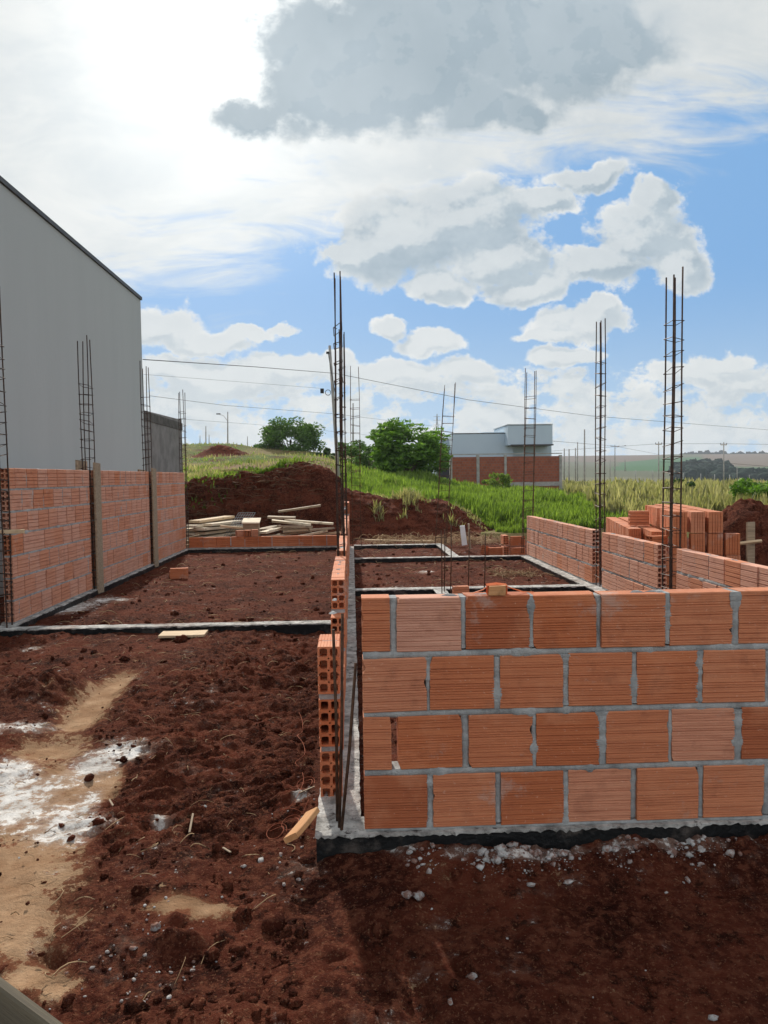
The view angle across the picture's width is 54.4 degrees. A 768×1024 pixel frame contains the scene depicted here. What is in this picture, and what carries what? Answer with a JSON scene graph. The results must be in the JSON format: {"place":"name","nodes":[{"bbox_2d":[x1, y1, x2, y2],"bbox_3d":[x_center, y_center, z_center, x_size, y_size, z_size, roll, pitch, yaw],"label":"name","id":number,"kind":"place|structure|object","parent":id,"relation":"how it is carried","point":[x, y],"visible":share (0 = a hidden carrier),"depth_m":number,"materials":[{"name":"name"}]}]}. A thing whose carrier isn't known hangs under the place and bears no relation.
{"place":"outdoors","nodes":[
{"label":"outdoors","id":0,"kind":"place"},
{"bbox_2d":[317,634,342,796],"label":"brick wall","id":1,"kind":"structure","parent":0,"point":[326,714],"depth_m":3.07,"materials":[{"name":"brick"}]},
{"bbox_2d":[329,556,347,748],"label":"brick wall","id":2,"kind":"structure","parent":0,"point":[338,593],"depth_m":4.90,"materials":[{"name":"brick"}]},
{"bbox_2d":[0,536,767,1023],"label":"ground","id":3,"kind":"structure","parent":0,"point":[338,906],"depth_m":2.63,"materials":[{"name":"soil"}]},
{"bbox_2d":[0,977,62,1023],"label":"wooden board","id":4,"kind":"object","parent":3,"relation":"on","point":[17,1006],"visible":1,"depth_m":0.91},
{"bbox_2d":[0,176,144,596],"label":"building","id":5,"kind":"structure","parent":3,"relation":"on","point":[62,292],"depth_m":10.85,"materials":[{"name":"metal"}]},
{"bbox_2d":[0,549,187,626],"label":"grade beam","id":6,"kind":"structure","parent":3,"relation":"on","point":[63,606],"depth_m":8.62,"materials":[{"name":"concrete"}]},
{"bbox_2d":[0,468,92,623],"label":"brick wall","id":7,"kind":"structure","parent":6,"relation":"on","point":[51,561],"depth_m":7.62,"materials":[{"name":"brick"}]},
{"bbox_2d":[77,335,95,588],"bbox_3d":[-3.567,-0.587,8.998,0.126,3.034,0.166,-1,3,-2],"label":"rebar cage","id":8,"kind":"object","parent":6,"relation":"on","point":[89,467],"visible":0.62,"depth_m":8.96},
{"bbox_2d":[75,460,103,593],"bbox_3d":[-3.557,0.183,9.055,0.201,1.620,0.344,-1,3,-2],"label":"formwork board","id":9,"kind":"object","parent":6,"relation":"on","point":[98,525],"visible":0.54,"depth_m":9.03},
{"bbox_2d":[89,470,150,586],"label":"brick wall","id":10,"kind":"structure","parent":6,"relation":"on","point":[125,522],"depth_m":10.20,"materials":[{"name":"brick"}]},
{"bbox_2d":[140,366,153,563],"bbox_3d":[-3.679,-0.758,11.600,0.116,3.134,0.165,-1,3,-2],"label":"rebar cage","id":11,"kind":"object","parent":6,"relation":"on","point":[150,494],"visible":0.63,"depth_m":11.56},
{"bbox_2d":[138,468,158,566],"bbox_3d":[-3.668,0.092,11.651,0.201,1.550,0.404,-1,3,-2],"label":"formwork board","id":12,"kind":"object","parent":6,"relation":"on","point":[154,517],"visible":0.53,"depth_m":11.62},
{"bbox_2d":[148,472,185,562],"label":"brick wall","id":13,"kind":"structure","parent":6,"relation":"on","point":[171,513],"depth_m":12.83,"materials":[{"name":"brick"}]},
{"bbox_2d":[0,635,309,999],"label":"dry straw","id":14,"kind":"object","parent":3,"relation":"on","point":[153,845],"visible":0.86,"depth_m":2.98,"materials":[{"name":"plant"}]},
{"bbox_2d":[0,620,330,636],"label":"grade beam","id":15,"kind":"structure","parent":3,"relation":"on","point":[300,627],"depth_m":6.71,"materials":[{"name":"concrete"}]},
{"bbox_2d":[0,298,13,627],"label":"rebar cage","id":16,"kind":"object","parent":15,"relation":"on","point":[1,510],"visible":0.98,"depth_m":6.74,"materials":[{"name":"metal"}]},
{"bbox_2d":[170,567,187,578],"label":"hollow brick","id":17,"kind":"object","parent":3,"relation":"on","point":[177,573],"visible":0.99,"depth_m":10.35,"materials":[{"name":"brick"}]},
{"bbox_2d":[158,630,207,637],"bbox_3d":[-1.728,1.052,6.438,0.398,0.024,0.204,0,2,-9],"label":"wooden board","id":18,"kind":"object","parent":3,"relation":"on","point":[188,634],"visible":0.91,"depth_m":6.40,"materials":[{"name":"brown wood"}]},
{"bbox_2d":[200,946,219,963],"bbox_3d":[-0.520,1.329,2.240,0.060,0.035,0.065,-2,3,-29],"label":"soil clod","id":19,"kind":"object","parent":3,"relation":"on","point":[212,954],"visible":1,"depth_m":2.23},
{"bbox_2d":[242,518,260,536],"bbox_3d":[-2.598,0.427,14.680,0.345,0.555,0.401,-1,11,-5],"label":"wooden box","id":20,"kind":"object","parent":3,"relation":"on","point":[250,523],"visible":0.57,"depth_m":14.49,"materials":[{"name":"brown wood"}]},
{"bbox_2d":[187,546,336,552],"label":"grade beam","id":21,"kind":"structure","parent":3,"relation":"on","point":[236,550],"depth_m":14.07,"materials":[{"name":"concrete"}]},
{"bbox_2d":[178,389,188,548],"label":"rebar cage","id":22,"kind":"object","parent":21,"relation":"on","point":[184,437],"visible":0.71,"depth_m":14.06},
{"bbox_2d":[189,535,336,548],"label":"brick wall","id":23,"kind":"structure","parent":21,"relation":"on","point":[263,541],"depth_m":14.16,"materials":[{"name":"brick"}]},
{"bbox_2d":[262,908,285,935],"bbox_3d":[-0.348,1.312,2.374,0.076,0.055,0.071,-2,3,-24],"label":"soil clod","id":24,"kind":"object","parent":3,"relation":"on","point":[273,921],"visible":0.94,"depth_m":2.36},
{"bbox_2d":[266,713,314,838],"bbox_3d":[-0.409,1.211,3.625,0.174,0.070,1.428,-1,3,-2],"label":"twine","id":25,"kind":"object","parent":3,"relation":"on","point":[296,797],"visible":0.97,"depth_m":3.13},
{"bbox_2d":[283,807,319,843],"bbox_3d":[-0.301,1.152,2.747,0.057,0.024,0.187,-31,-3,24],"label":"wooden board","id":26,"kind":"object","parent":3,"relation":"on","point":[302,825],"visible":1,"depth_m":2.73,"materials":[{"name":"beige wood"}]},
{"bbox_2d":[52,548,554,625],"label":"dry stalks","id":27,"kind":"object","parent":3,"relation":"on","point":[271,618],"visible":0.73,"depth_m":10.04,"materials":[{"name":"plant"}]},
{"bbox_2d":[58,541,559,624],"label":"soil clods","id":28,"kind":"object","parent":3,"relation":"on","point":[243,619],"visible":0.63,"depth_m":9.25,"materials":[{"name":"soil"}]},
{"bbox_2d":[317,546,360,817],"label":"grade beam","id":29,"kind":"structure","parent":3,"relation":"on","point":[327,806],"depth_m":3.78,"materials":[{"name":"concrete"}]},
{"bbox_2d":[333,271,345,555],"bbox_3d":[-0.389,-0.522,6.552,0.078,3.096,0.186,-1,3,-2],"label":"rebar cage","id":30,"kind":"object","parent":29,"relation":"on","point":[336,433],"visible":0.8,"depth_m":6.48,"materials":[{"name":"metal"}]},
{"bbox_2d":[338,329,348,581],"bbox_3d":[-0.473,-0.597,8.689,0.081,3.006,0.156,-1,3,-2],"label":"rebar cage","id":31,"kind":"object","parent":29,"relation":"on","point":[345,447],"visible":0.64,"depth_m":8.64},
{"bbox_2d":[339,536,348,619],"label":"brick wall","id":32,"kind":"structure","parent":29,"relation":"on","point":[346,545],"depth_m":7.33,"materials":[{"name":"brick"}]},
{"bbox_2d":[340,501,349,584],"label":"brick wall","id":33,"kind":"structure","parent":29,"relation":"on","point":[345,511],"depth_m":12.38,"materials":[{"name":"brick"}]},
{"bbox_2d":[18,776,684,1009],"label":"scattered mortar crumbs","id":34,"kind":"object","parent":3,"relation":"on","point":[193,961],"visible":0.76,"depth_m":2.23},
{"bbox_2d":[0,631,759,1023],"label":"soil clods","id":35,"kind":"object","parent":3,"relation":"on","point":[462,965],"visible":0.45,"depth_m":2.33,"materials":[{"name":"soil"}]},
{"bbox_2d":[354,543,440,549],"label":"grade beam","id":36,"kind":"structure","parent":3,"relation":"on","point":[388,546],"depth_m":14.38,"materials":[{"name":"concrete"}]},
{"bbox_2d":[350,366,361,545],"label":"rebar cage","id":37,"kind":"object","parent":36,"relation":"on","point":[353,456],"visible":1,"depth_m":14.23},
{"bbox_2d":[435,382,455,543],"bbox_3d":[1.182,-0.936,14.416,0.431,3.102,0.094,-1,3,-2],"label":"rebar cage","id":38,"kind":"object","parent":36,"relation":"on","point":[438,499],"visible":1,"depth_m":14.41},
{"bbox_2d":[354,555,519,563],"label":"grade beam","id":39,"kind":"structure","parent":3,"relation":"on","point":[426,559],"depth_m":12.11,"materials":[{"name":"concrete"}]},
{"bbox_2d":[452,585,468,593],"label":"hollow brick","id":40,"kind":"object","parent":3,"relation":"on","point":[459,589],"visible":0.48,"depth_m":8.10,"materials":[{"name":"brick"}]},
{"bbox_2d":[355,584,584,595],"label":"grade beam","id":41,"kind":"structure","parent":3,"relation":"on","point":[429,590],"depth_m":8.75,"materials":[{"name":"concrete"}]},
{"bbox_2d":[487,547,502,554],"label":"hollow brick","id":42,"kind":"object","parent":3,"relation":"on","point":[494,550],"visible":0.83,"depth_m":12.70,"materials":[{"name":"brick"}]},
{"bbox_2d":[485,567,543,578],"bbox_3d":[1.795,0.829,10.309,0.787,0.108,0.873,0,3,15],"label":"straw clump","id":43,"kind":"object","parent":3,"relation":"on","point":[510,571],"visible":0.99,"depth_m":10.27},
{"bbox_2d":[510,547,524,554],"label":"hollow brick","id":44,"kind":"object","parent":3,"relation":"on","point":[516,551],"visible":0.8,"depth_m":12.61,"materials":[{"name":"brick"}]},
{"bbox_2d":[510,536,524,545],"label":"hollow brick","id":45,"kind":"object","parent":44,"relation":"on","point":[516,540],"visible":0.88,"depth_m":12.60,"materials":[{"name":"brick"}]},
{"bbox_2d":[521,368,535,552],"bbox_3d":[2.428,-0.856,12.509,0.246,3.090,0.096,-1,3,-2],"label":"rebar cage","id":46,"kind":"object","parent":3,"relation":"on","point":[533,461],"visible":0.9,"depth_m":12.50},
{"bbox_2d":[315,816,767,862],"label":"grade beam","id":47,"kind":"structure","parent":3,"relation":"on","point":[352,836],"depth_m":2.78,"materials":[{"name":"concrete"}]},
{"bbox_2d":[332,629,338,820],"bbox_3d":[-0.184,0.824,2.857,0.016,0.750,0.052,-1,3,-9],"label":"starter rod","id":48,"kind":"object","parent":47,"relation":"on","point":[335,715],"visible":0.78,"depth_m":2.85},
{"bbox_2d":[338,613,343,827],"bbox_3d":[-0.162,0.796,2.838,0.015,0.808,0.129,0,3,9],"label":"starter rod","id":49,"kind":"object","parent":47,"relation":"on","point":[341,720],"visible":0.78,"depth_m":2.83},
{"bbox_2d":[340,663,356,830],"bbox_3d":[-0.132,0.885,2.793,0.096,0.634,0.014,-3,4,-43],"label":"starter rod","id":50,"kind":"object","parent":47,"relation":"on","point":[349,747],"visible":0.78,"depth_m":2.79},
{"bbox_2d":[361,587,767,830],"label":"brick wall","id":51,"kind":"structure","parent":47,"relation":"on","point":[519,708],"depth_m":2.77,"materials":[{"name":"brick"}]},
{"bbox_2d":[474,582,533,595],"bbox_3d":[0.445,0.284,2.770,0.226,0.040,0.086,-1,3,3],"label":"twine spool","id":52,"kind":"object","parent":51,"relation":"on","point":[496,589],"visible":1,"depth_m":2.73,"materials":[{"name":"beige wood"}]},
{"bbox_2d":[519,555,606,591],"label":"grade beam","id":53,"kind":"structure","parent":3,"relation":"on","point":[556,572],"depth_m":9.97,"materials":[{"name":"concrete"}]},
{"bbox_2d":[527,516,598,583],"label":"brick wall","id":54,"kind":"structure","parent":53,"relation":"on","point":[567,548],"depth_m":10.04,"materials":[{"name":"brick"}]},
{"bbox_2d":[594,318,605,586],"bbox_3d":[2.519,-0.679,8.693,0.086,3.094,0.166,-1,3,-2],"label":"rebar cage","id":55,"kind":"object","parent":53,"relation":"on","point":[600,518],"visible":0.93,"depth_m":8.69,"materials":[{"name":"metal"}]},
{"bbox_2d":[661,267,684,588],"bbox_3d":[2.610,-0.608,6.756,0.130,3.134,0.188,-1,3,-2],"label":"rebar cage","id":56,"kind":"object","parent":53,"relation":"on","point":[671,471],"visible":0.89,"depth_m":6.72,"materials":[{"name":"metal"}]},
{"bbox_2d":[676,548,767,588],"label":"brick wall","id":57,"kind":"structure","parent":53,"relation":"on","point":[698,570],"depth_m":5.90,"materials":[{"name":"brick"}]},
{"bbox_2d":[403,834,765,884],"bbox_3d":[0.985,1.229,2.669,1.826,0.090,0.210,-1,3,-2],"label":"mortar rubble","id":58,"kind":"object","parent":3,"relation":"on","point":[501,851],"visible":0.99,"depth_m":2.69,"materials":[{"name":"concrete"}]},
{"bbox_2d":[687,498,767,565],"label":"dirt mound","id":59,"kind":"object","parent":3,"relation":"on","point":[738,514],"visible":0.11,"depth_m":10.40,"materials":[{"name":"red soil"}]},
{"bbox_2d":[740,522,761,563],"bbox_3d":[4.173,0.585,8.609,0.336,0.939,0.092,-1,3,-2],"label":"batter board","id":60,"kind":"object","parent":3,"relation":"on","point":[750,542],"visible":0.61,"depth_m":8.62,"materials":[{"name":"brown wood"}]},
{"bbox_2d":[0,0,767,455],"label":"sky","id":61,"kind":"structure","parent":0,"point":[488,184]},
{"bbox_2d":[351,530,526,546],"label":"dead grass","id":62,"kind":"structure","parent":0,"point":[473,538],"depth_m":15.28,"materials":[{"name":"plant"}]},
{"bbox_2d":[182,443,767,539],"bbox_3d":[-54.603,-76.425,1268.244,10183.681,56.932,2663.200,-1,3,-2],"label":"terrain","id":63,"kind":"structure","parent":0,"point":[643,466],"depth_m":760.66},
{"bbox_2d":[144,410,182,472],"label":"boundary wall","id":64,"kind":"structure","parent":63,"relation":"on","point":[165,433],"depth_m":16.71,"materials":[{"name":"concrete"}]},
{"bbox_2d":[190,445,248,457],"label":"dirt mound","id":65,"kind":"object","parent":63,"relation":"on","point":[223,450],"visible":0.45,"depth_m":58.90,"materials":[{"name":"red soil"}]},
{"bbox_2d":[185,461,344,536],"bbox_3d":[-3.273,-0.285,17.830,5.037,1.832,4.687,-1,3,-2],"label":"dirt mound","id":66,"kind":"object","parent":63,"relation":"on","point":[323,478],"visible":0.41,"depth_m":17.17,"materials":[{"name":"red soil"}]},
{"bbox_2d":[185,455,302,509],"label":"bank weeds","id":67,"kind":"object","parent":66,"relation":"on","point":[280,464],"visible":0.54,"depth_m":17.66,"materials":[{"name":"green plant"}]},
{"bbox_2d":[184,460,325,535],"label":"hanging roots","id":68,"kind":"object","parent":66,"relation":"hanging from","point":[201,513],"visible":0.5,"depth_m":17.16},
{"bbox_2d":[254,416,326,452],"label":"tree","id":69,"kind":"object","parent":63,"relation":"on","point":[306,437],"visible":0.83,"depth_m":73.16,"materials":[{"name":"green plant"}]},
{"bbox_2d":[182,442,406,497],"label":"grass","id":70,"kind":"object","parent":63,"relation":"on","point":[199,473],"visible":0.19,"depth_m":37.55,"materials":[{"name":"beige plant"}]},
{"bbox_2d":[320,345,339,475],"bbox_3d":[-2.123,-3.519,29.775,0.786,6.191,0.220,-1,3,-2],"label":"utility pole","id":71,"kind":"object","parent":63,"relation":"on","point":[329,353],"visible":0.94,"depth_m":29.70,"materials":[{"name":"concrete"}]},
{"bbox_2d":[143,359,764,429],"bbox_3d":[16.263,-5.497,41.554,66.736,1.633,8.083,-3,4,-44],"label":"power line","id":72,"kind":"object","parent":71,"relation":"attached to","point":[395,385],"visible":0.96,"depth_m":30.64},
{"bbox_2d":[326,440,365,461],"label":"shrub","id":73,"kind":"object","parent":63,"relation":"on","point":[360,444],"visible":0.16,"depth_m":61.57,"materials":[{"name":"green plant"}]},
{"bbox_2d":[341,444,376,469],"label":"shrub","id":74,"kind":"object","parent":63,"relation":"on","point":[363,458],"visible":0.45,"depth_m":56.89,"materials":[{"name":"green plant"}]},
{"bbox_2d":[365,417,452,472],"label":"tree","id":75,"kind":"object","parent":63,"relation":"on","point":[394,451],"visible":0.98,"depth_m":44.22,"materials":[{"name":"green plant"}]},
{"bbox_2d":[339,488,492,538],"bbox_3d":[0.939,0.001,17.988,4.367,1.258,4.763,-1,3,-2],"label":"dirt mound","id":76,"kind":"object","parent":63,"relation":"on","point":[423,523],"visible":0.43,"depth_m":17.39,"materials":[{"name":"red soil"}]},
{"bbox_2d":[370,486,487,531],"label":"bank tufts","id":77,"kind":"object","parent":63,"relation":"on","point":[405,494],"visible":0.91,"depth_m":17.85,"materials":[{"name":"green plant"}]},
{"bbox_2d":[421,443,449,473],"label":"shrub","id":78,"kind":"object","parent":63,"relation":"on","point":[432,469],"visible":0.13,"depth_m":51.28,"materials":[{"name":"green plant"}]},
{"bbox_2d":[339,460,629,532],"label":"green grass","id":79,"kind":"structure","parent":63,"relation":"on","point":[494,506],"depth_m":22.48,"materials":[{"name":"plant"}]},
{"bbox_2d":[428,424,553,479],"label":"house","id":80,"kind":"structure","parent":63,"relation":"on","point":[507,438],"depth_m":63.17,"materials":[{"name":"white paint"}]},
{"bbox_2d":[481,472,513,486],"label":"shrub","id":81,"kind":"object","parent":63,"relation":"on","point":[505,480],"visible":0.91,"depth_m":46.11,"materials":[{"name":"green plant"}]},
{"bbox_2d":[449,453,561,489],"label":"brick wall","id":82,"kind":"structure","parent":63,"relation":"on","point":[547,471],"depth_m":56.37,"materials":[{"name":"brick"}]},
{"bbox_2d":[563,476,767,525],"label":"dry feather grass","id":83,"kind":"structure","parent":63,"relation":"on","point":[717,500],"depth_m":23.95,"materials":[{"name":"plant"}]},
{"bbox_2d":[668,458,767,481],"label":"valley woods","id":84,"kind":"object","parent":63,"relation":"on","point":[709,468],"visible":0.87,"depth_m":475.72,"materials":[{"name":"plant"}]},
{"bbox_2d":[680,450,767,453],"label":"ridge woods","id":85,"kind":"object","parent":63,"relation":"on","point":[725,452],"visible":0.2,"depth_m":1522.58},
{"bbox_2d":[728,478,767,501],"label":"bush","id":86,"kind":"object","parent":63,"relation":"on","point":[740,486],"visible":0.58,"depth_m":19.22,"materials":[{"name":"green plant"}]},
{"bbox_2d":[602,532,666,590],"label":"brick wall","id":87,"kind":"structure","parent":0,"point":[629,563],"depth_m":7.66,"materials":[{"name":"brick"}]},
{"bbox_2d":[666,554,668,575],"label":"hollow brick","id":88,"kind":"object","parent":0,"point":[667,566],"visible":0.07,"depth_m":8.60,"materials":[{"name":"brick"}]},
{"bbox_2d":[646,535,667,550],"bbox_3d":[3.191,0.369,8.735,0.216,0.180,0.117,-2,3,-20],"label":"hollow brick","id":89,"kind":"object","parent":88,"relation":"on","point":[656,538],"visible":0.43,"depth_m":8.69,"materials":[{"name":"brick"}]},
{"bbox_2d":[672,555,676,575],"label":"hollow brick","id":90,"kind":"object","parent":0,"point":[674,565],"visible":0.27,"depth_m":8.60,"materials":[{"name":"brick"}]},
{"bbox_2d":[673,533,686,554],"bbox_3d":[3.405,0.366,8.614,0.152,0.240,0.090,-2,3,10],"label":"hollow brick","id":91,"kind":"object","parent":90,"relation":"on","point":[683,539],"visible":0.48,"depth_m":8.57,"materials":[{"name":"brick"}]},
{"bbox_2d":[673,512,686,532],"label":"hollow brick","id":92,"kind":"object","parent":91,"relation":"on","point":[676,522],"visible":0.67,"depth_m":8.57,"materials":[{"name":"brick"}]},
{"bbox_2d":[689,533,704,552],"bbox_3d":[3.596,0.365,8.580,0.152,0.240,0.090,-1,3,7],"label":"hollow brick","id":93,"kind":"object","parent":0,"point":[696,541],"visible":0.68,"depth_m":8.54,"materials":[{"name":"brick"}]},
{"bbox_2d":[689,512,704,532],"bbox_3d":[3.594,0.117,8.571,0.152,0.240,0.090,0,3,10],"label":"hollow brick","id":94,"kind":"object","parent":93,"relation":"on","point":[696,522],"visible":1,"depth_m":8.53,"materials":[{"name":"brick"}]},
{"bbox_2d":[707,533,722,554],"bbox_3d":[3.786,0.364,8.548,0.152,0.240,0.090,0,3,12],"label":"hollow brick","id":95,"kind":"object","parent":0,"point":[714,543],"visible":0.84,"depth_m":8.51,"materials":[{"name":"brick"}]},
{"bbox_2d":[707,511,722,532],"bbox_3d":[3.784,0.117,8.537,0.152,0.240,0.090,0,3,12],"label":"hollow brick","id":96,"kind":"object","parent":95,"relation":"on","point":[714,522],"visible":1,"depth_m":8.50,"materials":[{"name":"brick"}]},
{"bbox_2d":[724,555,740,559],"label":"hollow brick","id":97,"kind":"object","parent":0,"point":[737,557],"visible":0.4,"depth_m":8.47,"materials":[{"name":"brick"}]},
{"bbox_2d":[724,533,739,554],"bbox_3d":[3.969,0.363,8.516,0.152,0.240,0.090,0,3,12],"label":"hollow brick","id":98,"kind":"object","parent":97,"relation":"on","point":[731,543],"visible":1,"depth_m":8.48,"materials":[{"name":"brick"}]},
{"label":"hollow brick","id":99,"kind":"object","parent":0,"visible":0},
{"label":"hollow brick","id":100,"kind":"object","parent":99,"relation":"on","visible":0},
{"bbox_2d":[628,528,640,538],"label":"hollow brick","id":101,"kind":"object","parent":100,"relation":"on","point":[634,532],"visible":0.41,"depth_m":9.41,"materials":[{"name":"brick"}]},
{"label":"hollow brick","id":102,"kind":"object","parent":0,"visible":0},
{"bbox_2d":[628,511,648,525],"bbox_3d":[3.355,0.080,9.841,0.240,0.190,0.144,0,3,10],"label":"hollow brick","id":103,"kind":"object","parent":102,"relation":"on","point":[638,518],"visible":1,"depth_m":9.77,"materials":[{"name":"brick"}]},
{"label":"wooden board","id":104,"kind":"object","parent":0,"visible":0},
{"bbox_2d":[199,531,234,536],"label":"wooden board","id":105,"kind":"object","parent":104,"relation":"on","point":[218,535],"visible":0.53,"depth_m":15.06,"materials":[{"name":"brown wood"}]},
{"bbox_2d":[199,528,241,534],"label":"wooden board","id":106,"kind":"object","parent":105,"relation":"on","point":[212,531],"visible":0.71,"depth_m":15.04,"materials":[{"name":"brown wood"}]},
{"bbox_2d":[193,524,242,530],"bbox_3d":[-3.301,0.309,15.196,0.250,0.053,1.671,0,2,20],"label":"wooden board","id":107,"kind":"object","parent":106,"relation":"on","point":[207,528],"visible":0.63,"depth_m":14.65,"materials":[{"name":"brown wood"}]},
{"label":"wooden board","id":108,"kind":"object","parent":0,"visible":0},
{"bbox_2d":[187,529,217,534],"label":"wooden board","id":109,"kind":"object","parent":108,"relation":"on","point":[194,533],"visible":0.26,"depth_m":14.56,"materials":[{"name":"brown wood"}]},
{"bbox_2d":[187,524,232,530],"bbox_3d":[-3.563,0.308,15.296,0.250,0.052,1.623,0,3,18],"label":"wooden board","id":110,"kind":"object","parent":109,"relation":"on","point":[190,529],"visible":0.18,"depth_m":14.61,"materials":[{"name":"brown wood"}]},
{"bbox_2d":[185,520,229,527],"bbox_3d":[-3.530,0.235,15.140,0.250,0.052,1.624,0,3,15],"label":"wooden board","id":111,"kind":"object","parent":110,"relation":"on","point":[197,525],"visible":0.51,"depth_m":14.58,"materials":[{"name":"brown wood"}]},
{"bbox_2d":[189,516,234,522],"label":"wooden board","id":112,"kind":"object","parent":111,"relation":"on","point":[210,519],"visible":0.96,"depth_m":15.12,"materials":[{"name":"brown wood"}]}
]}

